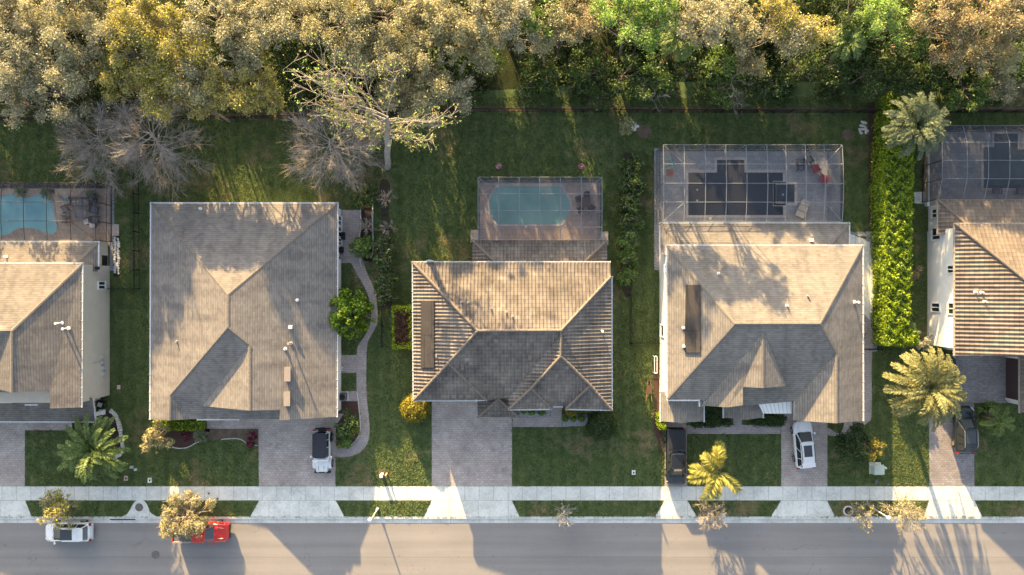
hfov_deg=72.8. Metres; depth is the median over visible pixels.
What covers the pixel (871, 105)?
flower bed
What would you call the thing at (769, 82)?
tree
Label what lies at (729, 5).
tree
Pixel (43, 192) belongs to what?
potted plant
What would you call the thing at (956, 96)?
tree
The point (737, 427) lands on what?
path
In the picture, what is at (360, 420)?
stone edging
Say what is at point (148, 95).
tree
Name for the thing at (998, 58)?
tree
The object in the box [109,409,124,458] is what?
stone edging
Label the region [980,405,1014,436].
palm tree
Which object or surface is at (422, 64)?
tree
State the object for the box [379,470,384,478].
utility pedestal
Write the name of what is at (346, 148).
bare tree
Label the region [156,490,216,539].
tree
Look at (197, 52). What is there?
tree
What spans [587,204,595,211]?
patio chair
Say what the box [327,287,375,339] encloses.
tree
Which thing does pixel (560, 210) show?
pool enclosure
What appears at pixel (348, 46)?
tree
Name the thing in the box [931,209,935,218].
window
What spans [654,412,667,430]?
hedge
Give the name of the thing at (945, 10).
tree
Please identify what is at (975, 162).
pool enclosure
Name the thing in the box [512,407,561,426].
path
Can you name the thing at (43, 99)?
tree
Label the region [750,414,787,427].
hedge
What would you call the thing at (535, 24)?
tree
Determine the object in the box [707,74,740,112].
tree
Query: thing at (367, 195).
shrub
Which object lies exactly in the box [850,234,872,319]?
side walk
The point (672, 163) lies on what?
patio chair
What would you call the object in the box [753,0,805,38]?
tree
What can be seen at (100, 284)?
window
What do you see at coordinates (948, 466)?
driveway
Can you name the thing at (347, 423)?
shrub
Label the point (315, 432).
window
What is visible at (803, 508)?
drive apron
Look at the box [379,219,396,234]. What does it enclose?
shrub
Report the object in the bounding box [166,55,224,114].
tree
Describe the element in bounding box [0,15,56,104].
tree
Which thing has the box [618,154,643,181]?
shrub
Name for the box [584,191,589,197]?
patio chair
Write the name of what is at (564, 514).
street tree
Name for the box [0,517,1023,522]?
kerb
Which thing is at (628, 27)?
tree
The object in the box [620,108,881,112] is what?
metal fence
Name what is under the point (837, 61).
tree
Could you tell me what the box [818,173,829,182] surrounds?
patio chair
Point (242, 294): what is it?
house
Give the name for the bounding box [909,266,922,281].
shrub
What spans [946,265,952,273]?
window
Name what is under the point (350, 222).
patio
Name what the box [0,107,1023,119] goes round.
soil strip
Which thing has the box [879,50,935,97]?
tree
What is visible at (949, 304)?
window
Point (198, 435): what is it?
shrub
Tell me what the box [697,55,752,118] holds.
bare tree
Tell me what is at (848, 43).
palm tree
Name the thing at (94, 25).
tree
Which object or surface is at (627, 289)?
flower bed
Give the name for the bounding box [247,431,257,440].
flowering plant
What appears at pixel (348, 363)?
patio
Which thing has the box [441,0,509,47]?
tree
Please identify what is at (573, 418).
shrub
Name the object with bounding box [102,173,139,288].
metal fence
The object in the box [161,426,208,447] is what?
flower bed
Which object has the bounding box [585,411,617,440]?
shrub
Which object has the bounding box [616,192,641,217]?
shrub
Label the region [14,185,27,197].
potted plant
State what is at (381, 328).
metal fence
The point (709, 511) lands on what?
street tree
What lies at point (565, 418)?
shrub
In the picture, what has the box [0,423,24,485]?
driveway
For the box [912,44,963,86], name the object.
tree
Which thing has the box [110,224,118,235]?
concrete pad
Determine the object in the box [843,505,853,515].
planter ring
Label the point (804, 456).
parked car
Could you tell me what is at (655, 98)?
bare tree
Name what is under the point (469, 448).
driveway
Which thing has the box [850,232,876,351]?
gravel strip
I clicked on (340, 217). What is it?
window
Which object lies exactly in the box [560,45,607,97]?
tree
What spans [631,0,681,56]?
tree
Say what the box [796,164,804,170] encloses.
patio chair
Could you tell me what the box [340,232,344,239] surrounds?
storage box
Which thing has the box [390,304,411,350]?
hedge
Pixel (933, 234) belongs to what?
window
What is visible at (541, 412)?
shrub
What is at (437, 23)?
tree
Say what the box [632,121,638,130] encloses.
rock pile
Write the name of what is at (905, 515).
street tree
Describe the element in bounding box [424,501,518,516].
drive apron
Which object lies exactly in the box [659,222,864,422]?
house
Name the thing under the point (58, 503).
tree
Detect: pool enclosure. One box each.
[0,182,111,241]
[478,177,601,239]
[656,144,843,224]
[922,125,1023,202]
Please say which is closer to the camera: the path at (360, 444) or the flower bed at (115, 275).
the path at (360, 444)
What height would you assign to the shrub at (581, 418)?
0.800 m
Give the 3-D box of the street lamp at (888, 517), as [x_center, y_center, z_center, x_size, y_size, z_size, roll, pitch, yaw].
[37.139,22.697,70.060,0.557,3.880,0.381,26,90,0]
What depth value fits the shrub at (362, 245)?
70.82 m
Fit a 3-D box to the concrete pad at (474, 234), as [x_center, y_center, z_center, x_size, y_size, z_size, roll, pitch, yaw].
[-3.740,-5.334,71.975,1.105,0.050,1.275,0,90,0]
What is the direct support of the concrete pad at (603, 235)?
on the lawn at (502, 97)
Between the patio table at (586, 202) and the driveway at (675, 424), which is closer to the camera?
the patio table at (586, 202)
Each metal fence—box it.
[0,111,392,120]
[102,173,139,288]
[380,305,382,347]
[389,108,621,114]
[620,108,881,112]
[630,294,658,343]
[864,343,883,349]
[948,109,1023,112]
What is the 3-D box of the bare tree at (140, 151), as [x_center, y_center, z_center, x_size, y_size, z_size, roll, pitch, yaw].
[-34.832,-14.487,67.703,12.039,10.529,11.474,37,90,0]
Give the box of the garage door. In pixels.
[1006,357,1017,399]
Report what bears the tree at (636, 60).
on the lawn at (502, 97)
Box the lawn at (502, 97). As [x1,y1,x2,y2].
[0,77,1023,516]
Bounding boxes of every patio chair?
[60,204,71,213]
[61,215,70,222]
[87,205,99,213]
[88,215,100,223]
[575,195,580,202]
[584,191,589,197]
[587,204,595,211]
[665,158,673,169]
[666,170,672,175]
[796,158,804,164]
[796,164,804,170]
[804,155,814,164]
[810,163,821,173]
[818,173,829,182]
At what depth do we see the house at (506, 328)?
66.55 m
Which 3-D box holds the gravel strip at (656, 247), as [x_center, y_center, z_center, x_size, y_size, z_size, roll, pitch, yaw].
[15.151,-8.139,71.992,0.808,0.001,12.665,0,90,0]
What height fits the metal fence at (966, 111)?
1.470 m
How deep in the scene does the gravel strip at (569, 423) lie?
71.99 m
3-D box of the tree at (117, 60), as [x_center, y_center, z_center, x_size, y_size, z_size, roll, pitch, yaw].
[-34.013,-21.424,66.666,5.667,10.790,6.315,-41,90,0]
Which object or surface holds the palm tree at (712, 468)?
on the lawn at (502, 97)
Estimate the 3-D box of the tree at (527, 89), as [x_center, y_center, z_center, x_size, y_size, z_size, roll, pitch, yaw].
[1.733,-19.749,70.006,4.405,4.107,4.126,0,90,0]
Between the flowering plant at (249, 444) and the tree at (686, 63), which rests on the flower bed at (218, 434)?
the flowering plant at (249, 444)
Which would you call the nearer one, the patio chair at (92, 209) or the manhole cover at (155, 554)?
the patio chair at (92, 209)
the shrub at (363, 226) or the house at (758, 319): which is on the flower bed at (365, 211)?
the shrub at (363, 226)
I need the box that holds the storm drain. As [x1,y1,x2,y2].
[108,517,136,519]
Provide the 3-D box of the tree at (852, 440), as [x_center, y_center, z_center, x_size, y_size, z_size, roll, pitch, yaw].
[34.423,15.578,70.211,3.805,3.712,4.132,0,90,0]
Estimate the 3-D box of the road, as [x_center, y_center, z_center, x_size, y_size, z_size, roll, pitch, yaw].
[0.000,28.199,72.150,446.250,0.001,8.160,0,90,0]
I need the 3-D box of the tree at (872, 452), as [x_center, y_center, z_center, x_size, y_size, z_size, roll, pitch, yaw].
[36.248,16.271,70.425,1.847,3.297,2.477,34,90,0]
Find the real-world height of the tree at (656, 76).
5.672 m
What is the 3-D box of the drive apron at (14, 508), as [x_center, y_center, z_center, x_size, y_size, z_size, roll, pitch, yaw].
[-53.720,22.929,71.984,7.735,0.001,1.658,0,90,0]
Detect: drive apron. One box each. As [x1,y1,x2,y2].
[0,501,30,516]
[250,501,343,516]
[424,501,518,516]
[656,501,696,516]
[771,501,834,516]
[923,501,981,516]
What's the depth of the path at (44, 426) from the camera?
71.99 m
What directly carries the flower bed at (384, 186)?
on the lawn at (502, 97)
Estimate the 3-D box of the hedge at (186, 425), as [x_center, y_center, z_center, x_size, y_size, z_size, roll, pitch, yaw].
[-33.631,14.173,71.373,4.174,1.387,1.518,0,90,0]
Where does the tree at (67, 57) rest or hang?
on the forest floor
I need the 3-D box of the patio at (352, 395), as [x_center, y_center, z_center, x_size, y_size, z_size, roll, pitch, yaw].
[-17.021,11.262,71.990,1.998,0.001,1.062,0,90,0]
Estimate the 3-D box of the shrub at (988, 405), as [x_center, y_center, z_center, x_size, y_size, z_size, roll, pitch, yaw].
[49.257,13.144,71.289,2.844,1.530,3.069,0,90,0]
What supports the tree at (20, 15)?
on the forest floor
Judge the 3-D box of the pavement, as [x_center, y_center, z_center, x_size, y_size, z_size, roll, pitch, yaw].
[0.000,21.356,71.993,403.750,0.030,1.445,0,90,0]
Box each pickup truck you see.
[172,520,230,544]
[664,427,688,484]
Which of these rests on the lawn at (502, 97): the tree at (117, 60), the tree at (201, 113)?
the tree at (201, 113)
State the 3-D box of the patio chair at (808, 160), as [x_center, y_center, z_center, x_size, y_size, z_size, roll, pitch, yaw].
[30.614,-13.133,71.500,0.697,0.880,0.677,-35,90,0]
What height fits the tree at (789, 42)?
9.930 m
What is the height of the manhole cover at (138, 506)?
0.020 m
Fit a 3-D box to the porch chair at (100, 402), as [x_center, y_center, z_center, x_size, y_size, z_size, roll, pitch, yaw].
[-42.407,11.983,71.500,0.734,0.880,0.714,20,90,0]
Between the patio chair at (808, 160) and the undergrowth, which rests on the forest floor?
the undergrowth
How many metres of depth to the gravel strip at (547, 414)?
71.99 m
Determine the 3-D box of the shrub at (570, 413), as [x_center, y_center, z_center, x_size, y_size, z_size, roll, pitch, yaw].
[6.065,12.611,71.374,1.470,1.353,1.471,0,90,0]
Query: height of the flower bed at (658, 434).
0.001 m
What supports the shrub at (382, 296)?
on the flower bed at (384, 186)
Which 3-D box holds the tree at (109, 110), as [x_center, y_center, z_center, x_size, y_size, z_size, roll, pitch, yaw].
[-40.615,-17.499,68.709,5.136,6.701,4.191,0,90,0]
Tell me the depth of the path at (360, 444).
71.98 m
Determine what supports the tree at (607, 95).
on the lawn at (502, 97)
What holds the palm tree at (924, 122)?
on the lawn at (502, 97)
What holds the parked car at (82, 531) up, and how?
on the road
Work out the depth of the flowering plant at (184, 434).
71.54 m
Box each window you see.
[97,281,105,289]
[315,432,328,458]
[339,215,341,226]
[660,324,664,337]
[930,302,940,311]
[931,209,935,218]
[931,231,940,240]
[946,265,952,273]
[947,302,952,314]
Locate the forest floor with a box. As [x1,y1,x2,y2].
[0,0,1023,103]
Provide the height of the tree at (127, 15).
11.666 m
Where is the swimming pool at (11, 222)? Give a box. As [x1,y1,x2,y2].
[0,192,57,236]
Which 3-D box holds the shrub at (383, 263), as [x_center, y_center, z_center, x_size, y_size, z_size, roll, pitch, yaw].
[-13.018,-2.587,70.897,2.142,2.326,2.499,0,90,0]
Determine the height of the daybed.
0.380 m
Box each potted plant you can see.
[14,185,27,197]
[40,187,50,199]
[85,189,97,200]
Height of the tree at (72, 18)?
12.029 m
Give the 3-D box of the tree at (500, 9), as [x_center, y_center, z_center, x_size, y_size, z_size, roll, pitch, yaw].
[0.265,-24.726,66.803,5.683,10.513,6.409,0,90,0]
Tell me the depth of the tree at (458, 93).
64.45 m
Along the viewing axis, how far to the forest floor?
71.99 m
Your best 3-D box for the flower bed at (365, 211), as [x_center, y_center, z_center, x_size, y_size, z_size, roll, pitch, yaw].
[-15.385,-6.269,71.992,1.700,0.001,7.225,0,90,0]
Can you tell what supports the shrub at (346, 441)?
on the flower bed at (352, 406)
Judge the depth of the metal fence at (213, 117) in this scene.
71.20 m
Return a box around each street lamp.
[368,507,378,521]
[869,505,890,519]
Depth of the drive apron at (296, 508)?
71.98 m
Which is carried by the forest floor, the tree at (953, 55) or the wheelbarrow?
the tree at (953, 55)
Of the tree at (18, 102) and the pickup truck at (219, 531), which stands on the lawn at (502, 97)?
the tree at (18, 102)
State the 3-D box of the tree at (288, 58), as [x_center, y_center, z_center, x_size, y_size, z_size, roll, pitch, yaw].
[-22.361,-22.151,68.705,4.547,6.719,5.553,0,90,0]
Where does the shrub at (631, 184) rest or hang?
on the flower bed at (627, 289)
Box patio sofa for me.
[68,197,91,205]
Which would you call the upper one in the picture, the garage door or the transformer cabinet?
the garage door
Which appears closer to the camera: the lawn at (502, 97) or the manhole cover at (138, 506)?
the manhole cover at (138, 506)
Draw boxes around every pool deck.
[0,188,109,245]
[480,183,599,238]
[660,151,839,221]
[927,200,935,208]
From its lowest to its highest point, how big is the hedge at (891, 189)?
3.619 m
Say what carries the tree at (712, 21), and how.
on the forest floor
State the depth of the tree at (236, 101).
63.23 m
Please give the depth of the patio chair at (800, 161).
71.47 m
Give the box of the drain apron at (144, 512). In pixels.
[122,500,156,516]
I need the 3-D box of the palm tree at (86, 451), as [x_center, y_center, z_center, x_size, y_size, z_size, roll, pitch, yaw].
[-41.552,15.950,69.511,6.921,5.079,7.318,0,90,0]
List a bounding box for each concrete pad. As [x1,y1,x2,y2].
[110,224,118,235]
[471,230,478,241]
[600,232,607,245]
[913,192,924,203]
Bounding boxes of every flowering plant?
[181,430,188,441]
[245,439,254,447]
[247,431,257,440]
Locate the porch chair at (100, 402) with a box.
[95,399,106,407]
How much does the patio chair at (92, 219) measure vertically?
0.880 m
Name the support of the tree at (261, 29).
on the forest floor
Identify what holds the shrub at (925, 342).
on the lawn at (502, 97)
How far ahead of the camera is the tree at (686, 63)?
68.07 m
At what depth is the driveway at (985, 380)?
71.99 m
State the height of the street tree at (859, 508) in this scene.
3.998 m
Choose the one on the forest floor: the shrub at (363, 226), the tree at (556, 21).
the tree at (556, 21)
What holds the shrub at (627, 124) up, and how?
on the lawn at (502, 97)
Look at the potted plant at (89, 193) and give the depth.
71.29 m
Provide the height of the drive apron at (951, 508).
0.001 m
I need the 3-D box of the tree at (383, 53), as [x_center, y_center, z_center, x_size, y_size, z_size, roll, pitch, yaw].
[-11.653,-20.729,66.679,5.734,10.799,6.713,-20,90,0]
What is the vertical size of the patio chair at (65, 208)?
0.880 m
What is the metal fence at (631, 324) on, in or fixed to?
on the lawn at (502, 97)
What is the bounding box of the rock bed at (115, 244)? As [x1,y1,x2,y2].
[113,236,120,274]
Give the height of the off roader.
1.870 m
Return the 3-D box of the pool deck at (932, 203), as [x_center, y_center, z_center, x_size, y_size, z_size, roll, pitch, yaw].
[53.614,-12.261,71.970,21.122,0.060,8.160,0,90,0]
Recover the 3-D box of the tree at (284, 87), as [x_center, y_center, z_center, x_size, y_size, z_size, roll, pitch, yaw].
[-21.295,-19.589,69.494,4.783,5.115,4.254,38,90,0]
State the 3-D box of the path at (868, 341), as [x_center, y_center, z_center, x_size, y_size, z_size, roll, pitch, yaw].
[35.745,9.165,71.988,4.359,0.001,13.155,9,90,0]
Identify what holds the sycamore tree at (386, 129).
on the lawn at (502, 97)
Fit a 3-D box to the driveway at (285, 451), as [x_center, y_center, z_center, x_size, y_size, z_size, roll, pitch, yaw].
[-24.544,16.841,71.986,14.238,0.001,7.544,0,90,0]
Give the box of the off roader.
[310,427,333,472]
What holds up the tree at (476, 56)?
on the forest floor
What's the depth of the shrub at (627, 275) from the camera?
71.00 m
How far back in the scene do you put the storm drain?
71.97 m
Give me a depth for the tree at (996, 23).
62.17 m
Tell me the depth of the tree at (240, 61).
63.15 m
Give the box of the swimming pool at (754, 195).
[686,157,796,219]
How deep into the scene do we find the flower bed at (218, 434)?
71.99 m
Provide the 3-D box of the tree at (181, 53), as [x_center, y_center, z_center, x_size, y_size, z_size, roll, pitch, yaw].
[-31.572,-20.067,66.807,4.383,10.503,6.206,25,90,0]
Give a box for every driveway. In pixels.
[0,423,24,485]
[207,413,343,485]
[432,401,511,485]
[664,422,686,485]
[775,403,826,485]
[929,403,974,485]
[933,355,1005,402]
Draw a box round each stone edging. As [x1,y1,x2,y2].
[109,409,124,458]
[345,392,360,447]
[358,210,362,266]
[370,192,373,258]
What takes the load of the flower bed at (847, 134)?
on the lawn at (502, 97)
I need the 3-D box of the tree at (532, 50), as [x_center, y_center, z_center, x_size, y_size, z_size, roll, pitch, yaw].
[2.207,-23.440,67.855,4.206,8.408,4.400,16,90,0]
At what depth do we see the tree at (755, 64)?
65.58 m
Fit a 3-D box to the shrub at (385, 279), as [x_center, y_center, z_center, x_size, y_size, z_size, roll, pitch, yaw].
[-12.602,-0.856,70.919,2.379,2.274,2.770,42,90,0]
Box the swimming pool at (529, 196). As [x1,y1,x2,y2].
[487,183,571,227]
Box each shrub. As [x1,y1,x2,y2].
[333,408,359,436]
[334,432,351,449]
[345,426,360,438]
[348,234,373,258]
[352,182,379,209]
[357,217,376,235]
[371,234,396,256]
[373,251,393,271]
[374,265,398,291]
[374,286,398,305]
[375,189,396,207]
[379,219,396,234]
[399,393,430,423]
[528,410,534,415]
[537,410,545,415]
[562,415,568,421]
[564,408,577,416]
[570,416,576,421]
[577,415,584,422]
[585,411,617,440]
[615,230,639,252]
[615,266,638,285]
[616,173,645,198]
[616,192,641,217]
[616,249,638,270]
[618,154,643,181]
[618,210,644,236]
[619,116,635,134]
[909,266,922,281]
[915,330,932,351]
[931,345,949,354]
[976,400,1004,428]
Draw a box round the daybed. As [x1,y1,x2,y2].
[794,198,810,218]
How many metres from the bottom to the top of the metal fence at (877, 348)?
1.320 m
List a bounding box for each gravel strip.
[110,183,113,270]
[519,410,550,416]
[562,414,587,426]
[654,148,661,269]
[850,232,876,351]
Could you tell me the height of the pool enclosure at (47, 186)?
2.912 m
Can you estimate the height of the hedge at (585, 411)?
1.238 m
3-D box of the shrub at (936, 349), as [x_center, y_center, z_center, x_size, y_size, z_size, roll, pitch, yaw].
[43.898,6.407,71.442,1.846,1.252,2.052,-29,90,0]
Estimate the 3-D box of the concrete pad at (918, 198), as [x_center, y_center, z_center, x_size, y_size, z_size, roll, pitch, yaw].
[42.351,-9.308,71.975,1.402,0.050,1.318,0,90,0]
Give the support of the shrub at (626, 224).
on the flower bed at (627, 289)
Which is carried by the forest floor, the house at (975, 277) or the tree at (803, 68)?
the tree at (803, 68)
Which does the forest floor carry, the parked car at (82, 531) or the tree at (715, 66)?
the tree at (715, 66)
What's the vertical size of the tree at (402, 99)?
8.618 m
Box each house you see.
[0,240,109,422]
[149,202,341,420]
[411,239,612,417]
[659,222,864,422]
[924,199,1023,412]
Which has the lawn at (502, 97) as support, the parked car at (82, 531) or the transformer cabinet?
the transformer cabinet
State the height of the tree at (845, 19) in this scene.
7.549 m
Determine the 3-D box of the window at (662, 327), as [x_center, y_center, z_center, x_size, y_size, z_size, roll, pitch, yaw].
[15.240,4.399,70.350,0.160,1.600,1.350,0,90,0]
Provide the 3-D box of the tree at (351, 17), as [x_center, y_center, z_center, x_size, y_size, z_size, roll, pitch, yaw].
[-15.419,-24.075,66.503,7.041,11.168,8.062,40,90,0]
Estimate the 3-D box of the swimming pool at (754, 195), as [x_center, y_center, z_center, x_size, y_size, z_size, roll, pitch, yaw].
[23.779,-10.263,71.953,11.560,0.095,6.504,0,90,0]
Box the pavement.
[0,486,1023,499]
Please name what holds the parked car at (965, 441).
on the driveway at (948, 466)
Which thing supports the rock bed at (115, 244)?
on the flower bed at (115, 275)
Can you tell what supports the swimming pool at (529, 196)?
in the pool deck at (571, 227)
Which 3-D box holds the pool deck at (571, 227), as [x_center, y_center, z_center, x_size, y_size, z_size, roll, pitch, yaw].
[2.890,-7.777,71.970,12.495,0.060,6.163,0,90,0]
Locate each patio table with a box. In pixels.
[75,210,87,217]
[582,198,590,206]
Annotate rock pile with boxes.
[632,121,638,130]
[858,121,868,133]
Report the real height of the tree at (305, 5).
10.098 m
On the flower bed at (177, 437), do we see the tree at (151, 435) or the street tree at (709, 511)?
the tree at (151, 435)
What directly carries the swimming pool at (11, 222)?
in the pool deck at (63, 233)
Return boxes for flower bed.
[72,410,120,447]
[113,236,119,276]
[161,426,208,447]
[207,429,257,444]
[336,401,359,446]
[356,193,371,261]
[380,179,391,308]
[620,152,633,297]
[637,125,650,138]
[652,361,663,457]
[842,129,853,140]
[868,102,875,249]
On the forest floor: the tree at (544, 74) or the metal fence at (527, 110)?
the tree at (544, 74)
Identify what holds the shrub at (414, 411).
on the lawn at (502, 97)
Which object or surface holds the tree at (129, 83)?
on the forest floor
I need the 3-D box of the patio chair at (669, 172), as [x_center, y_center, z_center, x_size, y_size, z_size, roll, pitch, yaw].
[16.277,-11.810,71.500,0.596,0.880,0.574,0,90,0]
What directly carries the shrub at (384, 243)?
on the flower bed at (384, 186)
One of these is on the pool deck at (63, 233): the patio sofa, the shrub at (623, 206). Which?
the patio sofa
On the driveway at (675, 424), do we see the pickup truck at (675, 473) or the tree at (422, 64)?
the pickup truck at (675, 473)
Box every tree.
[0,0,72,55]
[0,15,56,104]
[0,79,53,131]
[16,50,95,128]
[20,0,109,49]
[24,19,106,101]
[36,487,79,530]
[50,96,150,201]
[56,413,130,483]
[64,82,121,126]
[73,0,143,56]
[94,52,161,107]
[94,81,220,201]
[103,0,183,50]
[104,29,177,84]
[129,0,219,84]
[135,76,194,126]
[137,43,199,99]
[140,420,174,453]
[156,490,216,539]
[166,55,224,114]
[175,0,256,54]
[182,82,230,122]
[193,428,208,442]
[197,60,263,112]
[216,29,267,86]
[231,0,297,59]
[233,65,287,119]
[261,33,304,84]
[269,0,331,44]
[273,70,321,117]
[279,96,395,196]
[283,27,460,169]
[298,0,380,64]
[318,27,378,93]
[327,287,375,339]
[341,0,426,50]
[348,28,409,96]
[371,72,421,120]
[389,0,472,69]
[389,25,456,113]
[402,90,446,132]
[428,65,478,117]
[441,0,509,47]
[450,20,498,75]
[474,43,508,77]
[484,0,541,53]
[507,70,550,107]
[511,16,557,58]
[513,0,563,46]
[519,50,565,95]
[531,0,586,59]
[553,503,575,528]
[560,0,611,47]
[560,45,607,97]
[588,0,668,60]
[589,73,619,112]
[596,50,651,93]
[629,52,674,101]
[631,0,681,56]
[641,85,668,111]
[659,21,698,61]
[665,0,731,52]
[672,47,713,84]
[687,439,742,501]
[692,500,727,533]
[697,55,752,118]
[698,39,746,84]
[707,0,756,49]
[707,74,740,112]
[726,10,778,60]
[732,44,771,78]
[740,59,784,100]
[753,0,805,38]
[766,8,818,63]
[771,46,829,92]
[790,13,841,53]
[806,40,865,82]
[819,0,874,44]
[820,22,866,62]
[833,422,872,462]
[844,47,898,102]
[844,500,880,533]
[853,0,909,47]
[863,437,887,461]
[876,490,927,534]
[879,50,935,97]
[881,90,950,160]
[882,13,934,58]
[882,346,967,431]
[904,0,979,50]
[912,26,982,79]
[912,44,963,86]
[932,0,1023,51]
[935,67,996,112]
[949,35,1023,78]
[963,0,1023,56]
[979,64,1023,104]
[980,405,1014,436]
[989,34,1023,74]
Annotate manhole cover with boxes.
[135,503,142,510]
[151,551,158,558]
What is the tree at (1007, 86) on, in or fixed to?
on the lawn at (502, 97)
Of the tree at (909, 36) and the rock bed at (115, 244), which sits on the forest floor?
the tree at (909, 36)
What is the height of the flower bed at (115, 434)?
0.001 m
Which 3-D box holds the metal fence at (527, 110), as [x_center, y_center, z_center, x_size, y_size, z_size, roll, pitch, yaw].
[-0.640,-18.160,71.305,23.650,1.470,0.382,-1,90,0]
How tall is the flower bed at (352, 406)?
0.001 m
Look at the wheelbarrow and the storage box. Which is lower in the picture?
the wheelbarrow
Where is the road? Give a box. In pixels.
[0,523,1023,574]
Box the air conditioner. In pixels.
[339,391,348,400]
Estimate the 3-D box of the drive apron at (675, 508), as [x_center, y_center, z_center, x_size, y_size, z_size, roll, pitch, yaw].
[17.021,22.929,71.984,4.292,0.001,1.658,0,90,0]
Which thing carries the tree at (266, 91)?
on the lawn at (502, 97)
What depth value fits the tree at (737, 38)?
64.62 m
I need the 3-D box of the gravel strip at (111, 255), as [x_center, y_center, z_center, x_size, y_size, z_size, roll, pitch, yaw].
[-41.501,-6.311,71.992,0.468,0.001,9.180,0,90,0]
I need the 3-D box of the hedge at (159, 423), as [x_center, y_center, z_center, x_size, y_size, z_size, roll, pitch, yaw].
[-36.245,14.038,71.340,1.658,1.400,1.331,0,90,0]
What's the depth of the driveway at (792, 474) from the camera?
71.99 m
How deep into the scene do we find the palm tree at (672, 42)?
65.15 m
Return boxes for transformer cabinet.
[869,462,884,474]
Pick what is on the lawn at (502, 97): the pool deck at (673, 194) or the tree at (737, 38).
the pool deck at (673, 194)
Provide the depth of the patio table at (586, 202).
71.19 m
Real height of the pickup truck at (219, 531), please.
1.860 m
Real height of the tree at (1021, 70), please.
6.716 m
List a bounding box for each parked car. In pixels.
[45,520,92,544]
[790,421,815,468]
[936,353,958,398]
[951,406,978,453]
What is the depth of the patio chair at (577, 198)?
71.47 m
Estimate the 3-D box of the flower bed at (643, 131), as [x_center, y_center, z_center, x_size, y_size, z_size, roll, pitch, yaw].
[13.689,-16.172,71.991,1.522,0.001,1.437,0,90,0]
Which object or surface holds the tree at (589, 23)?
on the forest floor
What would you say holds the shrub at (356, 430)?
on the flower bed at (352, 406)
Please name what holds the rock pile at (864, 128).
on the lawn at (502, 97)
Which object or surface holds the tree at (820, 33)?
on the forest floor
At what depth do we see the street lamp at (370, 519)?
69.63 m
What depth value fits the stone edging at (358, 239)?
71.91 m
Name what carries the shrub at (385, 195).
on the flower bed at (384, 186)
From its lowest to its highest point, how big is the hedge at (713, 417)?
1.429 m
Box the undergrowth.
[0,0,1023,113]
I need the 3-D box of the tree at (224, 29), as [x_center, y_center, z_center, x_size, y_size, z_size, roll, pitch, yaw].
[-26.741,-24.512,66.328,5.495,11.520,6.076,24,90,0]
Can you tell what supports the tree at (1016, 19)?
on the forest floor
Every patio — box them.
[341,210,361,262]
[341,355,356,372]
[349,391,357,400]
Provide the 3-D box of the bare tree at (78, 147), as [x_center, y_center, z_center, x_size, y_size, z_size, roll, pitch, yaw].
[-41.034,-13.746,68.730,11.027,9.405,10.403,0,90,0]
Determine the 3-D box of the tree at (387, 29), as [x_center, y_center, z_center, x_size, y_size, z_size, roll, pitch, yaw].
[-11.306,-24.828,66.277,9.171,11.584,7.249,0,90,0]
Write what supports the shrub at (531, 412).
on the gravel strip at (547, 414)
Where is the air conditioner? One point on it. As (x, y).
(343, 395)
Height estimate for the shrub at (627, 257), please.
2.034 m
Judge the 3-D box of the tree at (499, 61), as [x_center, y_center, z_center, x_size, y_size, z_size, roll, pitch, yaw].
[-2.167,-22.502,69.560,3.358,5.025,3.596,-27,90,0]
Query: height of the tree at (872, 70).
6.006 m
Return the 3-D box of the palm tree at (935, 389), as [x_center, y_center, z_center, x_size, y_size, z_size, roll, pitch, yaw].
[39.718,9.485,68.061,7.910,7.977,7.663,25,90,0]
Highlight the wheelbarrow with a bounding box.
[646,379,652,399]
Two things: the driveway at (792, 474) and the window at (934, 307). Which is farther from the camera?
the driveway at (792, 474)
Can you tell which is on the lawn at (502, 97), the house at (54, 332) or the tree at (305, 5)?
the house at (54, 332)
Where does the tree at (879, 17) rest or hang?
on the forest floor
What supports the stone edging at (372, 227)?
on the lawn at (502, 97)
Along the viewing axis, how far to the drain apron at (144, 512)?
71.98 m
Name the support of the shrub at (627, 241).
on the flower bed at (627, 289)
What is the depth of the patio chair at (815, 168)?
71.45 m
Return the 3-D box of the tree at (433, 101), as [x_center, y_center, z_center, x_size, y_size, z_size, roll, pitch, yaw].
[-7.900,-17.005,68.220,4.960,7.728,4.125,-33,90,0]
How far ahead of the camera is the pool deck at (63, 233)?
71.94 m
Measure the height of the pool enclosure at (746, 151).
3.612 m
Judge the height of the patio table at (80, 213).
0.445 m
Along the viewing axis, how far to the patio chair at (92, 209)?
71.47 m
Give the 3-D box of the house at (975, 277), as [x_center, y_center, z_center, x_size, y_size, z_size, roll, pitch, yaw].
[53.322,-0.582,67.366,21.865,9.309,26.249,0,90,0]
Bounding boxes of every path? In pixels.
[25,423,71,429]
[336,259,377,456]
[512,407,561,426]
[687,419,780,433]
[827,315,872,435]
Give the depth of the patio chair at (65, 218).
71.36 m
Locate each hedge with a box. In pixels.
[151,419,166,429]
[164,419,204,431]
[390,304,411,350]
[577,410,610,413]
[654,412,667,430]
[689,406,733,429]
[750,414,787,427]
[868,91,919,347]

